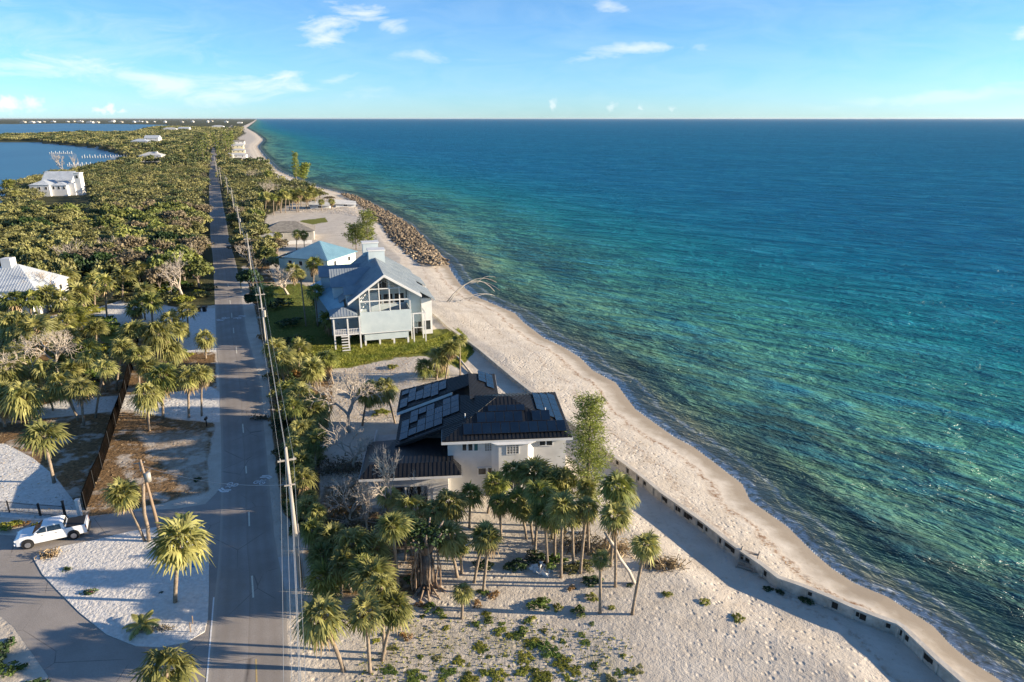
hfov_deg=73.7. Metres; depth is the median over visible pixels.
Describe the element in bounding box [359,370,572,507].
solar roof house
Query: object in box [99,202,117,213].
broadleaf tree
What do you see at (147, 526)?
dead palm trunk
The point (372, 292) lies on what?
blue roof house
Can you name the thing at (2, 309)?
cabbage palm
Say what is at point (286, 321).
shrub
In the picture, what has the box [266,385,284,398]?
hedge bush
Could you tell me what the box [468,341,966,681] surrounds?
seawall
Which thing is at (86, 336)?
undergrowth bush
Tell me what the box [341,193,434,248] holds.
riprap
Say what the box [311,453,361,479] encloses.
brush pile
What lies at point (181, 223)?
broadleaf tree
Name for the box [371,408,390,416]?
shrub
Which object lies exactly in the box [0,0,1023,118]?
sky
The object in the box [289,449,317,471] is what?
cabbage palm
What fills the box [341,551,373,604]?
cabbage palm
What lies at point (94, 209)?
broadleaf tree
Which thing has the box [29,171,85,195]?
bay house
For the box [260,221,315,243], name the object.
ruined beach house
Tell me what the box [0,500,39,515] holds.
iron fence
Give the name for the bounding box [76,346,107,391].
cabbage palm
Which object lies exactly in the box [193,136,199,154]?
beach pine
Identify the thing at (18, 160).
bay water
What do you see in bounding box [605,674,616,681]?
beach weed
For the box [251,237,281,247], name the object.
broadleaf tree
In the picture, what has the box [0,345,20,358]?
cabbage palm
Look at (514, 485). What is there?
window
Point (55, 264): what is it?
broadleaf tree
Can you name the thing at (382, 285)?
window
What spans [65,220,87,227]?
broadleaf tree
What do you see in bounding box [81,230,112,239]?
broadleaf tree
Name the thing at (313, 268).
cabbage palm
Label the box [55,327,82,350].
cabbage palm
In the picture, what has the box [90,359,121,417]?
cabbage palm
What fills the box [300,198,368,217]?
wreckage
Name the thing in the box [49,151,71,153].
bay dock
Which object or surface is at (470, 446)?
window
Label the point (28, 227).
broadleaf tree
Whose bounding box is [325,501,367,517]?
leaf heap
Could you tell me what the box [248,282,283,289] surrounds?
shrub
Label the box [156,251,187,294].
bare tree
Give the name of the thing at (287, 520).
power line
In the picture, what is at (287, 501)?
hedge bush
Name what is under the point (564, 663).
creeper patch
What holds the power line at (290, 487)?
hanging from the utility pole at (297, 555)
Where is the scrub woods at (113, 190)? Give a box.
[0,165,306,202]
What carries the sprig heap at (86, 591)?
on the sand island
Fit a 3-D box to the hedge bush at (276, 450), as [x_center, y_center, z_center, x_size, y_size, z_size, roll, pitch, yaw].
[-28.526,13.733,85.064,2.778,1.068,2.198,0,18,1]
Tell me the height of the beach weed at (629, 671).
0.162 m
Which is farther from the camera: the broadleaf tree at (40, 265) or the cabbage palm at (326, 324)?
the broadleaf tree at (40, 265)
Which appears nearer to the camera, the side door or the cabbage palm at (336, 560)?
the cabbage palm at (336, 560)
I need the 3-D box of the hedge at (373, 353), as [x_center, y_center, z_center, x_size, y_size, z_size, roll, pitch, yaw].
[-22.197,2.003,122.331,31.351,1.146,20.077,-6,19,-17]
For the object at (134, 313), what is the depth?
139.50 m
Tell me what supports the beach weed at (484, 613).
on the ground at (680, 635)
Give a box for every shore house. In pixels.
[131,139,149,142]
[139,152,165,161]
[144,135,161,140]
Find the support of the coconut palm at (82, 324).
on the ground at (680, 635)
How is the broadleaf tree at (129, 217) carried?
on the ground at (680, 635)
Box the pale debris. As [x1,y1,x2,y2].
[315,366,418,581]
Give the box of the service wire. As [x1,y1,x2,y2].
[145,466,287,485]
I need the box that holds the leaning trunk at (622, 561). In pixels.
[604,531,635,584]
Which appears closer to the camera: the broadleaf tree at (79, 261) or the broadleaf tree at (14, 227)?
the broadleaf tree at (79, 261)
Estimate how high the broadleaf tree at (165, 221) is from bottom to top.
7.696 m
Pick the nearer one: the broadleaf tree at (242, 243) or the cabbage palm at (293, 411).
the cabbage palm at (293, 411)
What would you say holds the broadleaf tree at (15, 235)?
on the ground at (680, 635)
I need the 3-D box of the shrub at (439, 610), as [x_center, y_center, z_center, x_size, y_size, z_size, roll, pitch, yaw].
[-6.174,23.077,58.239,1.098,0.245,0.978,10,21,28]
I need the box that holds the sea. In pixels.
[247,119,1023,681]
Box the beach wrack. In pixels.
[343,321,790,565]
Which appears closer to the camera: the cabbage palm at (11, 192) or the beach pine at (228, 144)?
the cabbage palm at (11, 192)
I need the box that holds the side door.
[433,488,440,499]
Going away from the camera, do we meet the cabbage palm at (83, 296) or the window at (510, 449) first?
the window at (510, 449)
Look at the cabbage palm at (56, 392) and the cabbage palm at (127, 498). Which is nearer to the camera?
the cabbage palm at (127, 498)
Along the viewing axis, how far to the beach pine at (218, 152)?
686.70 m
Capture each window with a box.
[376,280,386,290]
[383,293,392,303]
[394,292,404,302]
[424,320,430,329]
[462,444,466,451]
[467,444,472,451]
[473,444,478,451]
[478,467,486,474]
[484,443,491,451]
[506,445,518,454]
[507,479,520,489]
[539,441,545,445]
[546,441,552,445]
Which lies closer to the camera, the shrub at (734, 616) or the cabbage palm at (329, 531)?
the shrub at (734, 616)
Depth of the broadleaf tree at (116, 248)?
182.96 m
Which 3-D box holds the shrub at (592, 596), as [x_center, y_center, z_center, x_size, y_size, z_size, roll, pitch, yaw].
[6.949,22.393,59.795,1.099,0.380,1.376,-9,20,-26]
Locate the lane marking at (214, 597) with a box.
[206,283,257,681]
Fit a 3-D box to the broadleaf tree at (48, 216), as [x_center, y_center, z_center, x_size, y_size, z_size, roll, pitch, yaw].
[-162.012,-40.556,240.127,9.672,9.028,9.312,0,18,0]
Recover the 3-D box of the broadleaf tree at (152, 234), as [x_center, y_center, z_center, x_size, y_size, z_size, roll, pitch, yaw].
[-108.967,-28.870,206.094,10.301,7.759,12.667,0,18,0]
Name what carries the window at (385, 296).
in the blue roof house at (372, 292)
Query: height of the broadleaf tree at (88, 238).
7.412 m
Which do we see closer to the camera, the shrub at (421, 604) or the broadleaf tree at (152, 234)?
the shrub at (421, 604)
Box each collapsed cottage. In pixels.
[308,201,330,208]
[335,199,355,206]
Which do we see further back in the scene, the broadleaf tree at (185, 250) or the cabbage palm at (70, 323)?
the broadleaf tree at (185, 250)
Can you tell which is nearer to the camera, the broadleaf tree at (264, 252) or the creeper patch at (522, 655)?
the creeper patch at (522, 655)
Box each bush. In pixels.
[45,304,76,311]
[79,334,101,339]
[80,304,104,312]
[81,372,93,379]
[87,314,104,320]
[88,372,113,379]
[99,346,110,353]
[101,315,117,322]
[106,323,120,329]
[113,291,127,295]
[117,296,137,301]
[124,285,144,290]
[125,279,142,285]
[141,279,167,285]
[154,286,178,293]
[156,284,177,293]
[161,292,176,298]
[165,294,186,302]
[166,280,186,285]
[171,294,195,305]
[173,511,192,521]
[180,282,194,287]
[186,291,211,297]
[200,284,217,289]
[256,334,268,339]
[262,372,277,378]
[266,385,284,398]
[269,375,290,386]
[269,418,290,431]
[270,412,288,420]
[271,447,284,455]
[275,404,283,411]
[275,429,291,438]
[275,462,289,473]
[276,451,288,457]
[278,371,293,378]
[281,494,298,506]
[288,333,301,340]
[288,520,304,531]
[290,513,303,524]
[291,368,301,376]
[300,353,313,362]
[310,453,327,459]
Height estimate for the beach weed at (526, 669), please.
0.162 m
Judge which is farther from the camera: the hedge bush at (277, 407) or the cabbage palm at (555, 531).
the hedge bush at (277, 407)
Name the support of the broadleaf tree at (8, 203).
on the ground at (680, 635)
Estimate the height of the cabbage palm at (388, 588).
7.329 m
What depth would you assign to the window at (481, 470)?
75.47 m
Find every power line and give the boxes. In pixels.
[214,161,283,681]
[215,162,298,673]
[215,163,300,681]
[228,183,291,675]
[240,213,305,681]
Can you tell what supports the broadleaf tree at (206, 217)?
on the ground at (680, 635)
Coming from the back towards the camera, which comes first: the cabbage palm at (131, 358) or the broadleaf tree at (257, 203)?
the broadleaf tree at (257, 203)
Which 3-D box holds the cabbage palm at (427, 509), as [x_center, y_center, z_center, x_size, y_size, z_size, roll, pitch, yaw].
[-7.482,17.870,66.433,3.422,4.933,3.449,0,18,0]
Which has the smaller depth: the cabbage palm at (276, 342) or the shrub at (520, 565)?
the shrub at (520, 565)
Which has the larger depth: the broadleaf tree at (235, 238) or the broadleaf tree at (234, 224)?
the broadleaf tree at (234, 224)
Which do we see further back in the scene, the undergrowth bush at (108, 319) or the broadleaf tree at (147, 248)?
the broadleaf tree at (147, 248)
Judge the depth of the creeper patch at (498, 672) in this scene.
51.55 m
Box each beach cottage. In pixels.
[231,144,243,148]
[231,153,247,157]
[232,149,245,152]
[233,140,244,143]
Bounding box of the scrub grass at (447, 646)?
[356,614,637,681]
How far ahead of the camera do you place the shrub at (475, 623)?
56.95 m
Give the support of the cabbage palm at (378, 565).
on the ground at (680, 635)
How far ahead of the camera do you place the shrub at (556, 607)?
58.70 m
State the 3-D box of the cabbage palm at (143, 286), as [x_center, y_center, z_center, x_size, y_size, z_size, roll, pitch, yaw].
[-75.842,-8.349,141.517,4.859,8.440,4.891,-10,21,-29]
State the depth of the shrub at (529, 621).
57.13 m
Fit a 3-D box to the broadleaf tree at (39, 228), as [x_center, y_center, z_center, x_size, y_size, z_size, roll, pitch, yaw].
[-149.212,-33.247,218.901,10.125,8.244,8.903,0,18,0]
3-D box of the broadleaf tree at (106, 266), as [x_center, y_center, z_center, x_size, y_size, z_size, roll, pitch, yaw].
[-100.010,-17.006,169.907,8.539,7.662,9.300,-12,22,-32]
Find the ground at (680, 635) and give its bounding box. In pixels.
[0,119,1000,681]
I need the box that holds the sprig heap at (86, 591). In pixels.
[79,588,98,594]
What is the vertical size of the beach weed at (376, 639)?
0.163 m
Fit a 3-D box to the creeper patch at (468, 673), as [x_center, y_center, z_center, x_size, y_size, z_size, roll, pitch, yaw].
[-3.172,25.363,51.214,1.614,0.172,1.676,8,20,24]
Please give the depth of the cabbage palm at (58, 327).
124.30 m
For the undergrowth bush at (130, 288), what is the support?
on the ground at (680, 635)
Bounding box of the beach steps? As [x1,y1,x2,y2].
[736,546,759,572]
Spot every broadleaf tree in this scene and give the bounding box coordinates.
[0,200,14,206]
[0,206,17,214]
[0,211,33,216]
[0,216,18,226]
[0,232,10,240]
[0,235,14,240]
[0,237,9,244]
[0,242,30,248]
[0,246,16,265]
[2,225,22,231]
[3,231,22,239]
[7,206,21,213]
[8,216,53,226]
[10,235,50,247]
[11,204,42,209]
[11,237,46,247]
[11,246,46,257]
[15,205,31,212]
[15,228,31,233]
[16,251,52,264]
[18,231,38,238]
[19,222,29,228]
[23,220,41,228]
[24,259,50,271]
[27,206,47,216]
[33,224,55,233]
[34,211,68,216]
[35,228,84,239]
[37,213,59,219]
[39,237,69,252]
[43,224,84,233]
[47,219,86,226]
[47,251,60,258]
[47,256,81,275]
[48,215,70,222]
[50,202,62,209]
[51,234,75,240]
[52,202,80,210]
[52,208,83,215]
[53,208,69,214]
[59,251,88,283]
[63,215,80,218]
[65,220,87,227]
[65,239,100,252]
[70,246,113,259]
[72,237,101,242]
[75,216,91,219]
[80,231,104,241]
[81,213,99,218]
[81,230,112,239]
[84,220,96,229]
[85,205,100,213]
[85,251,130,274]
[89,215,119,227]
[91,258,127,284]
[93,226,111,230]
[95,201,121,207]
[96,241,116,249]
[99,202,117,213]
[102,208,123,216]
[104,213,124,220]
[106,227,133,235]
[106,245,137,251]
[109,219,130,227]
[109,228,146,239]
[110,248,148,276]
[113,234,149,246]
[114,224,139,229]
[118,207,137,216]
[118,246,139,266]
[122,215,139,221]
[123,220,148,227]
[124,234,151,246]
[126,261,149,279]
[127,209,148,218]
[128,202,150,210]
[130,205,144,211]
[133,244,165,261]
[136,199,155,209]
[136,216,161,222]
[138,221,169,230]
[139,212,161,219]
[142,266,170,287]
[144,208,163,212]
[144,232,156,245]
[146,225,187,234]
[146,249,192,285]
[147,248,161,254]
[148,201,182,210]
[148,248,164,258]
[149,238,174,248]
[151,230,177,240]
[152,263,190,285]
[159,218,189,225]
[160,210,186,218]
[161,213,183,219]
[161,238,180,244]
[163,244,202,280]
[165,243,198,275]
[168,219,191,228]
[173,201,187,206]
[174,200,193,206]
[174,206,197,212]
[175,233,210,246]
[176,257,214,287]
[177,233,203,243]
[179,235,214,254]
[181,215,203,222]
[185,240,204,251]
[186,210,213,223]
[187,228,198,232]
[188,204,211,211]
[189,223,207,232]
[225,206,245,213]
[225,212,238,220]
[225,212,259,220]
[226,240,244,249]
[228,234,247,243]
[229,221,243,228]
[232,225,263,235]
[232,238,260,258]
[233,211,247,222]
[234,214,263,222]
[235,268,263,290]
[237,225,271,235]
[238,222,268,235]
[243,289,272,311]
[244,200,263,208]
[244,235,261,252]
[245,258,271,274]
[247,208,264,215]
[247,219,268,224]
[249,238,277,252]
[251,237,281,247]
[253,246,277,266]
[264,256,280,272]
[269,239,288,253]
[316,191,328,197]
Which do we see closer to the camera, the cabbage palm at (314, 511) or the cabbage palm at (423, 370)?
the cabbage palm at (314, 511)
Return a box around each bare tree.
[0,339,43,381]
[9,328,83,370]
[21,270,58,294]
[49,238,89,255]
[51,154,64,168]
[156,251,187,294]
[235,245,251,262]
[260,180,275,190]
[262,267,292,294]
[304,369,387,432]
[318,417,373,469]
[324,474,376,524]
[350,483,377,530]
[369,444,403,511]
[401,470,432,522]
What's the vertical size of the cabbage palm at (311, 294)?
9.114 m
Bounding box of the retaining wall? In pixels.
[432,312,469,344]
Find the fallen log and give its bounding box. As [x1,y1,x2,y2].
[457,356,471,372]
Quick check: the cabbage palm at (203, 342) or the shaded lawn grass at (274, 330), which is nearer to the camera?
the cabbage palm at (203, 342)
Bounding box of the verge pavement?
[278,556,304,588]
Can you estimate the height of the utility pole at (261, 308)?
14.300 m
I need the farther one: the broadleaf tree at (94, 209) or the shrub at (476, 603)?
the broadleaf tree at (94, 209)
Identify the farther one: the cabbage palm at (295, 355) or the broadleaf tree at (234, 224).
the broadleaf tree at (234, 224)
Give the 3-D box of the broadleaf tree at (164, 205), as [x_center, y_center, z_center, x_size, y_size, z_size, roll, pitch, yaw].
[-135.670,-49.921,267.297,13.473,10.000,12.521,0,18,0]
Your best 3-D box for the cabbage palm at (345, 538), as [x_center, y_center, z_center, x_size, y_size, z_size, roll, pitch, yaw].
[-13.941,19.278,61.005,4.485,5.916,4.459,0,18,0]
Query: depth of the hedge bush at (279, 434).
88.64 m
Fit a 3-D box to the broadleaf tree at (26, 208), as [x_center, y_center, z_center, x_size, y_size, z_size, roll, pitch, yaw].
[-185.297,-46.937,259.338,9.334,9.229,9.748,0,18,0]
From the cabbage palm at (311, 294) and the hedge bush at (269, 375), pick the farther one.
the cabbage palm at (311, 294)
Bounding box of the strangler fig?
[402,516,450,601]
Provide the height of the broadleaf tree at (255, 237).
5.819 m
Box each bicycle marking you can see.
[218,482,237,491]
[253,475,271,484]
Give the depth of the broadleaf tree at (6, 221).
228.99 m
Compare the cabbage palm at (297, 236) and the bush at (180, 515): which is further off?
the cabbage palm at (297, 236)
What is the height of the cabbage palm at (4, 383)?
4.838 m
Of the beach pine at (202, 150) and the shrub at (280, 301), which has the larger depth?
the beach pine at (202, 150)
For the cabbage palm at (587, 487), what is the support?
on the ground at (680, 635)
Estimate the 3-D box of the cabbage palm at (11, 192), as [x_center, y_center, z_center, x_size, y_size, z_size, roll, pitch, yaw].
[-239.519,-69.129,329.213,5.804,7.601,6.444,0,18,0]
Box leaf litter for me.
[1,341,413,580]
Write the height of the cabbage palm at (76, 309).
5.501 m
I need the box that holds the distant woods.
[0,125,272,166]
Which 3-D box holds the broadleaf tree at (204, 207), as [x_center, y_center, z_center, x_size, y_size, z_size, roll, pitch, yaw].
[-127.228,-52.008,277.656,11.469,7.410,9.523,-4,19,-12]
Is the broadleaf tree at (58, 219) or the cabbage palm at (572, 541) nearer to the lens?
the cabbage palm at (572, 541)
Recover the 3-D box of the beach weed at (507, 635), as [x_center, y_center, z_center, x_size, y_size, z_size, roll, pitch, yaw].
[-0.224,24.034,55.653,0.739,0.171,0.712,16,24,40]
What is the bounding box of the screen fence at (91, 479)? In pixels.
[81,337,138,509]
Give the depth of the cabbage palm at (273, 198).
293.45 m
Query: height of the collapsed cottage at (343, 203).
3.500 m
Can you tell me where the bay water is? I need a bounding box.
[0,123,163,202]
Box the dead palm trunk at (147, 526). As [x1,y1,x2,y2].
[141,484,150,541]
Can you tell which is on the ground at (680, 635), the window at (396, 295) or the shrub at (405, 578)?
the shrub at (405, 578)
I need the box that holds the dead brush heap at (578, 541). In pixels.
[533,525,603,556]
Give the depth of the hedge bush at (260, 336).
128.02 m
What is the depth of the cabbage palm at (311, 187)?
319.86 m
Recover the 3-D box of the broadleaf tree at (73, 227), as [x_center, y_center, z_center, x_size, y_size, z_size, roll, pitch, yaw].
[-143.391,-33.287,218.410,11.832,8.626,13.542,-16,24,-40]
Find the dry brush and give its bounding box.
[347,511,391,531]
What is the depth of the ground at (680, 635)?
71.08 m
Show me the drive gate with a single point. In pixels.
(46, 513)
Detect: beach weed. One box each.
[371,638,380,643]
[391,643,398,650]
[432,655,441,661]
[479,668,488,676]
[481,610,491,618]
[494,626,506,634]
[505,632,514,638]
[513,669,527,676]
[519,625,528,634]
[519,665,530,672]
[529,642,537,649]
[561,673,570,681]
[589,662,598,669]
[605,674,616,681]
[624,668,633,674]
[632,667,644,674]
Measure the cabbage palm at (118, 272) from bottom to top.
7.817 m
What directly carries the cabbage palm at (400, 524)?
on the ground at (680, 635)
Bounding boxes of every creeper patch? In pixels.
[379,664,397,674]
[406,668,426,681]
[438,667,456,679]
[452,654,466,665]
[459,671,479,681]
[472,642,486,654]
[490,668,508,681]
[505,632,523,640]
[517,651,534,665]
[523,636,541,647]
[529,666,553,681]
[537,640,562,658]
[552,654,569,671]
[567,664,581,676]
[580,639,589,646]
[614,667,623,677]
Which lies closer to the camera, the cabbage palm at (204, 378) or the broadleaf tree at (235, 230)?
the cabbage palm at (204, 378)
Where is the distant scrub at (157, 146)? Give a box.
[38,127,250,166]
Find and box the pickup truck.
[14,515,90,548]
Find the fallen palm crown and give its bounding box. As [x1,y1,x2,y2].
[638,554,690,572]
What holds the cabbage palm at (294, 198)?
on the ground at (680, 635)
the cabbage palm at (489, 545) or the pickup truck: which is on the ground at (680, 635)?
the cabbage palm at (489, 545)
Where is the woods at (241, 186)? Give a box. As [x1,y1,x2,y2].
[0,164,323,211]
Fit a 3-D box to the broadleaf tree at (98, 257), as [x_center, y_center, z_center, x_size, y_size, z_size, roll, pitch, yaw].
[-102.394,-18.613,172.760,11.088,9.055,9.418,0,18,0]
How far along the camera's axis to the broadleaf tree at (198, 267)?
166.15 m
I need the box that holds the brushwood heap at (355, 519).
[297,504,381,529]
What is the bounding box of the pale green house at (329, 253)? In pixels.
[276,241,357,281]
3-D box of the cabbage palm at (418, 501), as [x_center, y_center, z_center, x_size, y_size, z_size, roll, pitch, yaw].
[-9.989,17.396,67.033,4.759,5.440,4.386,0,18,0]
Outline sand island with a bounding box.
[33,527,208,646]
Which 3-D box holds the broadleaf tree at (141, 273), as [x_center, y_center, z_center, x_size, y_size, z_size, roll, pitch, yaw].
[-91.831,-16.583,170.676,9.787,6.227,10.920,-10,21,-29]
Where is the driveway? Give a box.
[0,487,220,681]
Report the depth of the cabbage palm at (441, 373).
110.52 m
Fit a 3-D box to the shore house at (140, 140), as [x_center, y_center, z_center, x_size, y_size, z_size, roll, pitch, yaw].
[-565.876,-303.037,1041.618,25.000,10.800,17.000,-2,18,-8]
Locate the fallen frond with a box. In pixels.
[151,624,176,631]
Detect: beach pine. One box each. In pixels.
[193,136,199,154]
[199,139,205,157]
[203,132,210,153]
[211,132,216,151]
[216,139,220,154]
[226,136,231,152]
[229,131,234,147]
[291,151,300,178]
[296,162,310,179]
[339,222,365,249]
[356,208,376,239]
[557,388,615,534]
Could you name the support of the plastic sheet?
on the ground at (680, 635)
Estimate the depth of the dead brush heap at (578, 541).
66.35 m
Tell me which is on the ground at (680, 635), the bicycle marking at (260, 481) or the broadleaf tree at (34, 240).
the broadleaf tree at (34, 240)
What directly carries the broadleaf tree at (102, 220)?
on the ground at (680, 635)
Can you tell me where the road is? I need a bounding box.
[208,125,290,681]
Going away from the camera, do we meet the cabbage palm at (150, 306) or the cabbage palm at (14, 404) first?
the cabbage palm at (14, 404)
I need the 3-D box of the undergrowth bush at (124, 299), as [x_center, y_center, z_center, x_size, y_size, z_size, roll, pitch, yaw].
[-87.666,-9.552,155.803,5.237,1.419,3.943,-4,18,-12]
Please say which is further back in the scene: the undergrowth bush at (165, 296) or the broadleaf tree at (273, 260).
the broadleaf tree at (273, 260)
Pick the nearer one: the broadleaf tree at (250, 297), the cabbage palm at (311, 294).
the cabbage palm at (311, 294)
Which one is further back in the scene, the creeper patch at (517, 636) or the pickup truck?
the pickup truck
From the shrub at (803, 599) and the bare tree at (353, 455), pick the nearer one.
the shrub at (803, 599)
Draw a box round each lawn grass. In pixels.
[259,284,362,344]
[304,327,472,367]
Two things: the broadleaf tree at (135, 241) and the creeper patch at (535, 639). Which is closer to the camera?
the creeper patch at (535, 639)
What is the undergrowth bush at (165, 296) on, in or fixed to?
on the ground at (680, 635)
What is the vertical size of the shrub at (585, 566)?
0.475 m
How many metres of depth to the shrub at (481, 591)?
60.54 m
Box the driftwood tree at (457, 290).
[446,276,498,302]
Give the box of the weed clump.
[62,566,72,571]
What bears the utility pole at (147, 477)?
on the sand island
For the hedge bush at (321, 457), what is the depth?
84.02 m
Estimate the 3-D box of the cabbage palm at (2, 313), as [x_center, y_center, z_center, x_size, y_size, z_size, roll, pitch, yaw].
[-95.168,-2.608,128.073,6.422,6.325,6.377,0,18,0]
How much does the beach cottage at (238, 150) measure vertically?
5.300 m
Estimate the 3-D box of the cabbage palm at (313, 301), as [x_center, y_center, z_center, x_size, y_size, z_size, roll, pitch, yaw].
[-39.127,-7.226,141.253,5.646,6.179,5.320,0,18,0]
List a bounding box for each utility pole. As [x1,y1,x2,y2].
[133,459,159,532]
[246,233,253,289]
[255,287,269,367]
[278,447,304,588]
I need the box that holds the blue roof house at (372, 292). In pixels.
[310,240,434,352]
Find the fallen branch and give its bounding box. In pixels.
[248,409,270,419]
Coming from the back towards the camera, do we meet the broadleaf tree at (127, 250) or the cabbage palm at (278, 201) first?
the cabbage palm at (278, 201)
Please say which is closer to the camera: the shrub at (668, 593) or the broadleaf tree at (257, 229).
the shrub at (668, 593)
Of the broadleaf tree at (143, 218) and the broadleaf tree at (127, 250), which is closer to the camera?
the broadleaf tree at (127, 250)
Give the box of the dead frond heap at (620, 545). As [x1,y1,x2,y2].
[581,530,635,560]
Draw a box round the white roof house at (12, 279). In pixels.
[0,257,68,316]
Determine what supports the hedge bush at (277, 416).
on the ground at (680, 635)
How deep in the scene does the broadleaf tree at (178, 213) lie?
246.54 m
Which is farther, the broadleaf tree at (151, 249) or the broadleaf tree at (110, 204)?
the broadleaf tree at (110, 204)
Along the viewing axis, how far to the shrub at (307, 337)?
125.81 m
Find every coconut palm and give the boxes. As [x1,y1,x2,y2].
[54,305,98,334]
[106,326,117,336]
[122,609,159,640]
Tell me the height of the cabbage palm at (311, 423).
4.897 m
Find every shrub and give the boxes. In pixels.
[0,519,23,530]
[0,635,16,663]
[0,660,28,677]
[12,521,30,526]
[25,677,51,681]
[34,546,67,560]
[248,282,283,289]
[259,297,293,308]
[274,317,303,327]
[290,335,313,343]
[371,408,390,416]
[387,364,397,368]
[399,632,413,640]
[403,574,413,585]
[413,601,424,607]
[423,601,435,612]
[431,607,444,616]
[471,559,493,570]
[471,620,479,626]
[473,599,482,608]
[476,589,488,595]
[483,616,493,623]
[486,590,499,599]
[503,557,528,571]
[523,618,531,623]
[524,549,545,565]
[524,596,551,609]
[545,553,568,569]
[552,602,563,611]
[563,563,582,574]
[569,604,585,617]
[575,559,593,573]
[580,575,603,587]
[585,592,598,601]
[661,591,672,596]
[699,598,710,605]
[731,612,745,623]
[762,586,773,591]
[775,589,784,595]
[798,596,814,604]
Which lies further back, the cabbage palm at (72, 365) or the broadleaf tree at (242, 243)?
the broadleaf tree at (242, 243)
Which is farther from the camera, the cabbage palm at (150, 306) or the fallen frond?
the cabbage palm at (150, 306)
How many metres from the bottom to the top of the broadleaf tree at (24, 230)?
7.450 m
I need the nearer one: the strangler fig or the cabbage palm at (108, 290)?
the strangler fig
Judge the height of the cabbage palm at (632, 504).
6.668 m
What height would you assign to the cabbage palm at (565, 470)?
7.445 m
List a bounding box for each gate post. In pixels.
[60,500,66,517]
[73,498,82,515]
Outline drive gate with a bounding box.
[37,503,63,516]
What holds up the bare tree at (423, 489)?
on the ground at (680, 635)
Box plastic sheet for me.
[529,561,555,576]
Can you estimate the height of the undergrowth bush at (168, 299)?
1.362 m
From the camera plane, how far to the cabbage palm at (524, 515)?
65.38 m
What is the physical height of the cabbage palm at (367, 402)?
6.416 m
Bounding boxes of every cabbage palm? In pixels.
[0,178,14,189]
[0,290,26,312]
[0,298,8,311]
[0,309,13,340]
[0,310,37,348]
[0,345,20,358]
[0,353,33,383]
[0,379,12,396]
[0,380,47,424]
[0,384,19,426]
[6,342,30,353]
[8,190,20,197]
[11,350,44,379]
[12,312,59,353]
[12,418,74,482]
[14,287,44,314]
[28,359,60,390]
[30,365,44,387]
[32,284,64,315]
[32,313,55,327]
[39,318,64,342]
[39,386,57,410]
[42,371,79,420]
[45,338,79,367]
[50,288,77,317]
[52,311,76,333]
[55,266,79,289]
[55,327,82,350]
[56,357,87,395]
[60,305,90,326]
[60,375,102,425]
[62,281,96,306]
[71,336,105,369]
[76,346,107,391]
[81,269,106,304]
[83,317,109,340]
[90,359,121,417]
[91,272,119,316]
[97,477,145,541]
[109,336,140,390]
[111,266,138,296]
[115,319,149,367]
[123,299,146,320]
[123,345,155,384]
[126,643,205,681]
[127,381,168,430]
[128,261,148,283]
[132,281,155,319]
[133,356,162,394]
[139,291,165,322]
[140,320,176,359]
[141,361,182,418]
[144,511,215,603]
[156,308,183,340]
[159,341,188,369]
[169,320,190,341]
[173,303,199,335]
[174,364,203,417]
[188,363,215,415]
[193,329,217,358]
[253,282,279,309]
[257,191,267,201]
[261,191,270,213]
[261,337,286,360]
[264,170,272,176]
[264,193,272,211]
[267,347,299,381]
[269,193,277,214]
[272,232,281,254]
[274,193,282,210]
[275,377,303,399]
[278,189,286,212]
[278,348,299,375]
[280,435,308,457]
[281,191,291,212]
[281,395,305,419]
[282,381,313,405]
[282,394,303,418]
[283,262,302,284]
[283,467,319,494]
[286,419,309,441]
[287,462,307,494]
[288,337,312,365]
[289,417,320,446]
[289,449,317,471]
[290,193,299,211]
[290,229,301,249]
[291,591,354,672]
[293,268,306,325]
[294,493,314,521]
[296,188,303,211]
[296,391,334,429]
[298,355,326,392]
[298,489,319,502]
[298,517,324,555]
[298,557,342,599]
[299,397,329,424]
[300,230,307,246]
[302,191,312,208]
[303,283,325,325]
[303,541,335,576]
[304,256,325,291]
[304,427,330,468]
[304,501,328,524]
[306,185,314,199]
[309,298,315,311]
[311,190,318,201]
[315,348,341,383]
[315,521,345,552]
[316,310,337,336]
[318,199,323,210]
[324,561,352,592]
[326,546,358,597]
[329,198,334,208]
[331,524,376,565]
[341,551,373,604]
[342,585,389,673]
[348,554,398,605]
[350,527,393,564]
[355,378,381,425]
[359,571,398,654]
[370,377,399,422]
[372,510,414,588]
[375,484,401,514]
[379,587,416,661]
[387,493,427,521]
[395,510,423,560]
[412,358,436,381]
[418,498,450,535]
[425,515,471,577]
[428,345,453,379]
[430,488,471,533]
[432,367,448,377]
[441,339,461,378]
[449,534,470,573]
[450,333,468,374]
[450,582,474,619]
[458,481,486,528]
[467,518,499,582]
[473,527,507,591]
[482,469,512,513]
[486,490,510,538]
[498,460,526,524]
[502,486,529,538]
[513,493,534,544]
[514,455,553,525]
[522,477,559,555]
[527,500,558,564]
[540,464,573,538]
[542,489,580,578]
[547,513,566,556]
[550,466,578,533]
[564,509,582,564]
[575,495,601,573]
[576,477,598,555]
[588,548,611,613]
[594,469,638,566]
[596,499,634,587]
[601,489,640,549]
[628,528,665,615]

